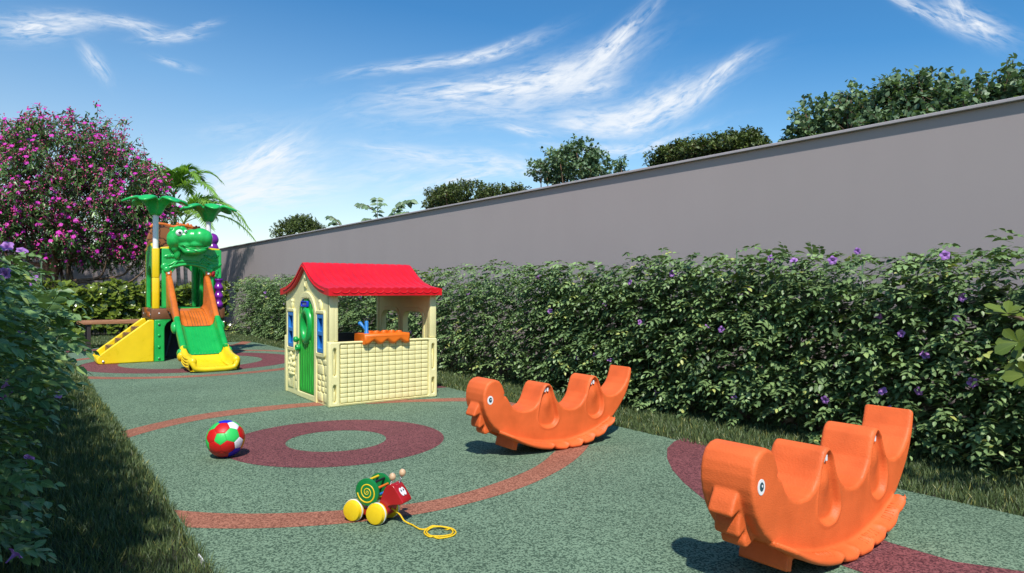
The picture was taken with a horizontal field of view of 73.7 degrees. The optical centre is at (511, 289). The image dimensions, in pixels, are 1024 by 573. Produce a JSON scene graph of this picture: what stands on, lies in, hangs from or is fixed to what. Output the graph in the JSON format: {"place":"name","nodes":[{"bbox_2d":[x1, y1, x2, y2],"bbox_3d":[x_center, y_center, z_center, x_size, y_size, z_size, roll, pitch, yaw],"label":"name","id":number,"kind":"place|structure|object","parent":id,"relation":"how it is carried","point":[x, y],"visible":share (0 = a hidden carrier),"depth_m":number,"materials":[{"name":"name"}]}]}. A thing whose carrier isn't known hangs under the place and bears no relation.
{"place":"outdoors","nodes":[
{"label":"outdoors","id":0,"kind":"place"},
{"bbox_2d":[0,348,227,572],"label":"grass","id":1,"kind":"structure","parent":0,"point":[74,436],"depth_m":3.21,"materials":[{"name":"green plant"}]},
{"bbox_2d":[34,332,259,348],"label":"grass","id":2,"kind":"structure","parent":0,"point":[98,341],"depth_m":13.39,"materials":[{"name":"green plant"}]},
{"bbox_2d":[325,216,341,225],"bbox_3d":[-5.956,-2.302,23.036,0.307,0.496,1.164,0,0,-43],"label":"sapling","id":3,"kind":"object","parent":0,"point":[333,220],"visible":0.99,"depth_m":23.04,"materials":[{"name":"green plant"}]},
{"bbox_2d":[0,326,1023,572],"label":"ground","id":4,"kind":"structure","parent":0,"point":[124,562],"depth_m":3.09,"materials":[{"name":"green plant"}]},
{"bbox_2d":[0,242,99,565],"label":"flowering hedge","id":5,"kind":"object","parent":4,"relation":"on","point":[25,304],"visible":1,"depth_m":2.33,"materials":[{"name":"green plant"}]},
{"bbox_2d":[0,100,181,289],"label":"flowering tree","id":6,"kind":"object","parent":4,"relation":"on","point":[59,226],"visible":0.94,"depth_m":15.15,"materials":[{"name":"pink plant"}]},
{"bbox_2d":[0,246,190,325],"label":"garden wall","id":7,"kind":"structure","parent":4,"relation":"on","point":[119,270],"depth_m":19.09,"materials":[{"name":"grey paint"}]},
{"bbox_2d":[13,277,232,335],"bbox_3d":[-9.217,0.350,14.539,6.098,1.328,1.097,0,0,-37],"label":"glossy hedge","id":8,"kind":"object","parent":4,"relation":"on","point":[112,299],"visible":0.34,"depth_m":14.62,"materials":[{"name":"green plant"}]},
{"bbox_2d":[117,159,223,295],"bbox_3d":[-8.798,-1.185,17.717,2.858,4.413,2.056,0,0,0],"label":"palm tree","id":9,"kind":"object","parent":4,"relation":"on","point":[181,180],"visible":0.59,"depth_m":17.49,"materials":[{"name":"green plant"}]},
{"bbox_2d":[164,192,255,283],"bbox_3d":[-7.952,-0.725,17.396,2.824,3.492,1.812,0,0,0],"label":"palm tree","id":10,"kind":"object","parent":4,"relation":"on","point":[203,200],"visible":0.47,"depth_m":17.30,"materials":[{"name":"green plant"}]},
{"bbox_2d":[269,213,326,237],"bbox_3d":[-8.347,-1.044,26.924,2.275,4.091,2.363,0,0,-36],"label":"dense shrub","id":11,"kind":"object","parent":4,"relation":"on","point":[292,225],"visible":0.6,"depth_m":26.54,"materials":[{"name":"green plant"}]},
{"bbox_2d":[354,197,418,220],"bbox_3d":[-3.762,-2.249,20.073,0.436,1.057,3.687,0,0,-37],"label":"sapling","id":12,"kind":"object","parent":4,"relation":"on","point":[399,206],"visible":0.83,"depth_m":20.33,"materials":[{"name":"green plant"}]},
{"bbox_2d":[420,177,531,208],"bbox_3d":[-0.998,-0.866,16.343,1.841,3.735,4.088,0,0,-40],"label":"dense shrub","id":13,"kind":"object","parent":4,"relation":"on","point":[449,194],"visible":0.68,"depth_m":15.89,"materials":[{"name":"green plant"}]},
{"bbox_2d":[524,133,617,186],"bbox_3d":[1.184,-1.108,14.216,1.509,4.218,2.390,0,0,-25],"label":"round tree","id":14,"kind":"object","parent":4,"relation":"on","point":[587,165],"visible":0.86,"depth_m":13.76,"materials":[{"name":"green plant"}]},
{"bbox_2d":[610,155,629,172],"bbox_3d":[1.980,-0.733,12.465,0.380,3.467,0.505,0,0,0],"label":"sapling","id":15,"kind":"object","parent":4,"relation":"on","point":[620,166],"visible":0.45,"depth_m":12.36,"materials":[{"name":"green plant"}]},
{"bbox_2d":[219,96,1023,444],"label":"garden wall","id":16,"kind":"structure","parent":4,"relation":"on","point":[905,186],"depth_m":5.94,"materials":[{"name":"grey paint"}]},
{"bbox_2d":[228,228,1023,481],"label":"flowering hedge","id":17,"kind":"object","parent":4,"relation":"on","point":[894,351],"visible":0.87,"depth_m":4.87,"materials":[{"name":"green plant"}]},
{"bbox_2d":[641,124,772,166],"bbox_3d":[2.675,-0.618,9.552,2.078,3.238,1.564,0,0,35],"label":"dense shrub","id":18,"kind":"object","parent":4,"relation":"on","point":[716,143],"visible":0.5,"depth_m":9.10,"materials":[{"name":"green plant"}]},
{"bbox_2d":[778,78,885,141],"bbox_3d":[3.259,-0.559,6.962,0.682,3.120,1.154,0,0,-43],"label":"leafy tree","id":19,"kind":"object","parent":4,"relation":"on","point":[830,117],"visible":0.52,"depth_m":6.91,"materials":[{"name":"green plant"}]},
{"bbox_2d":[847,65,952,127],"bbox_3d":[3.630,-0.541,6.330,0.952,3.084,0.898,0,0,37],"label":"leafy tree","id":20,"kind":"object","parent":4,"relation":"on","point":[899,99],"visible":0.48,"depth_m":6.23,"materials":[{"name":"green plant"}]},
{"bbox_2d":[913,53,1023,115],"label":"leafy tree","id":21,"kind":"object","parent":4,"relation":"on","point":[1010,86],"visible":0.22,"depth_m":5.58,"materials":[{"name":"green plant"}]},
{"bbox_2d":[984,300,1023,388],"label":"broadleaf shrub","id":22,"kind":"object","parent":4,"relation":"on","point":[1011,372],"visible":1,"depth_m":3.05,"materials":[{"name":"green plant"}]},
{"bbox_2d":[0,0,1023,247],"label":"sky","id":23,"kind":"structure","parent":0,"point":[320,108],"materials":[{"name":"blue"}]},
{"bbox_2d":[64,341,1023,572],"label":"playground floor","id":24,"kind":"structure","parent":0,"point":[614,499],"depth_m":3.23,"materials":[{"name":"green rubber"}]},
{"bbox_2d":[77,319,139,347],"bbox_3d":[-6.725,0.762,12.078,1.620,0.475,0.400,0,0,-37],"label":"park bench","id":25,"kind":"object","parent":24,"relation":"on","point":[87,323],"visible":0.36,"depth_m":11.71,"materials":[{"name":"brown wood"}]},
{"bbox_2d":[93,194,239,371],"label":"play tower","id":26,"kind":"structure","parent":24,"relation":"on","point":[192,338],"depth_m":9.52,"materials":[{"name":"green plastic"}]},
{"bbox_2d":[76,350,284,378],"bbox_3d":[-4.324,0.999,9.601,3.046,0.001,3.744,0,0,-36],"label":"floor marking","id":27,"kind":"object","parent":24,"relation":"on","point":[92,377],"visible":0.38,"depth_m":7.96,"materials":[{"name":"rubber"}]},
{"bbox_2d":[80,352,284,372],"bbox_3d":[-4.453,0.999,9.525,2.736,0.001,2.736,0,0,0],"label":"floor marking","id":28,"kind":"object","parent":24,"relation":"on","point":[269,359],"visible":0.57,"depth_m":8.90,"materials":[{"name":"red rubber"}]},
{"bbox_2d":[206,420,244,456],"bbox_3d":[-1.714,0.890,4.085,0.219,0.219,0.219,0,0,0],"label":"ball","id":29,"kind":"object","parent":24,"relation":"on","point":[225,438],"visible":1,"depth_m":4.01,"materials":[{"name":"multicoloured plastic"}]},
{"bbox_2d":[229,341,249,346],"bbox_3d":[-5.036,0.999,12.591,0.262,0.001,1.390,0,0,-7],"label":"floor marking","id":30,"kind":"object","parent":24,"relation":"on","point":[241,343],"visible":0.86,"depth_m":12.72,"materials":[{"name":"rubber"}]},
{"bbox_2d":[229,420,443,467],"bbox_3d":[-1.165,0.999,4.545,1.416,0.001,1.416,0,0,0],"label":"floor marking","id":31,"kind":"object","parent":24,"relation":"on","point":[266,447],"visible":0.96,"depth_m":4.38,"materials":[{"name":"red rubber"}]},
{"bbox_2d":[123,398,589,527],"bbox_3d":[-0.865,0.999,4.739,2.999,0.001,3.296,0,0,-36],"label":"floor marking","id":32,"kind":"object","parent":24,"relation":"on","point":[557,460],"visible":0.72,"depth_m":3.25,"materials":[{"name":"rubber"}]},
{"bbox_2d":[280,262,441,406],"bbox_3d":[-1.494,0.372,6.585,1.113,1.256,1.357,0,0,-35],"label":"playhouse","id":33,"kind":"object","parent":24,"relation":"on","point":[327,364],"visible":1,"depth_m":6.19,"materials":[{"name":"beige plastic"}]},
{"bbox_2d":[287,308,295,350],"bbox_3d":[-2.132,0.383,6.630,0.042,0.411,0.230,0,0,-35],"label":"window frame","id":34,"kind":"structure","parent":33,"relation":"in","point":[291,312],"depth_m":6.62,"materials":[{"name":"beige plastic"}]},
{"bbox_2d":[293,298,313,394],"bbox_3d":[-1.884,0.509,6.267,0.107,0.869,0.483,0,0,-35],"label":"door","id":35,"kind":"structure","parent":33,"relation":"in","point":[305,347],"depth_m":6.25,"materials":[{"name":"green plastic"}]},
{"bbox_2d":[315,310,325,357],"bbox_3d":[-1.662,0.383,5.963,0.042,0.411,0.220,0,0,-35],"label":"window frame","id":36,"kind":"structure","parent":33,"relation":"in","point":[320,320],"depth_m":5.97,"materials":[{"name":"beige plastic"}]},
{"bbox_2d":[343,469,456,538],"bbox_3d":[-0.474,0.887,2.910,0.555,0.231,0.158,0,0,27],"label":"pull along snail","id":37,"kind":"object","parent":24,"relation":"on","point":[384,490],"visible":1,"depth_m":2.92,"materials":[{"name":"red plastic"}]},
{"bbox_2d":[466,365,630,449],"bbox_3d":[0.257,0.764,4.395,1.268,0.472,0.302,0,0,-37],"label":"rocker","id":38,"kind":"object","parent":24,"relation":"on","point":[580,413],"visible":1,"depth_m":4.28,"materials":[{"name":"orange plastic"}]},
{"bbox_2d":[701,404,912,571],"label":"rocker","id":39,"kind":"object","parent":24,"relation":"on","point":[832,499],"visible":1,"depth_m":2.48,"materials":[{"name":"orange plastic"}]},
{"bbox_2d":[667,438,1023,572],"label":"floor marking","id":40,"kind":"object","parent":24,"relation":"on","point":[684,457],"visible":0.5,"depth_m":2.55,"materials":[{"name":"red rubber"}]},
{"bbox_2d":[225,330,1023,515],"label":"grass","id":41,"kind":"structure","parent":0,"point":[704,423],"depth_m":4.58,"materials":[{"name":"green plant"}]}
]}

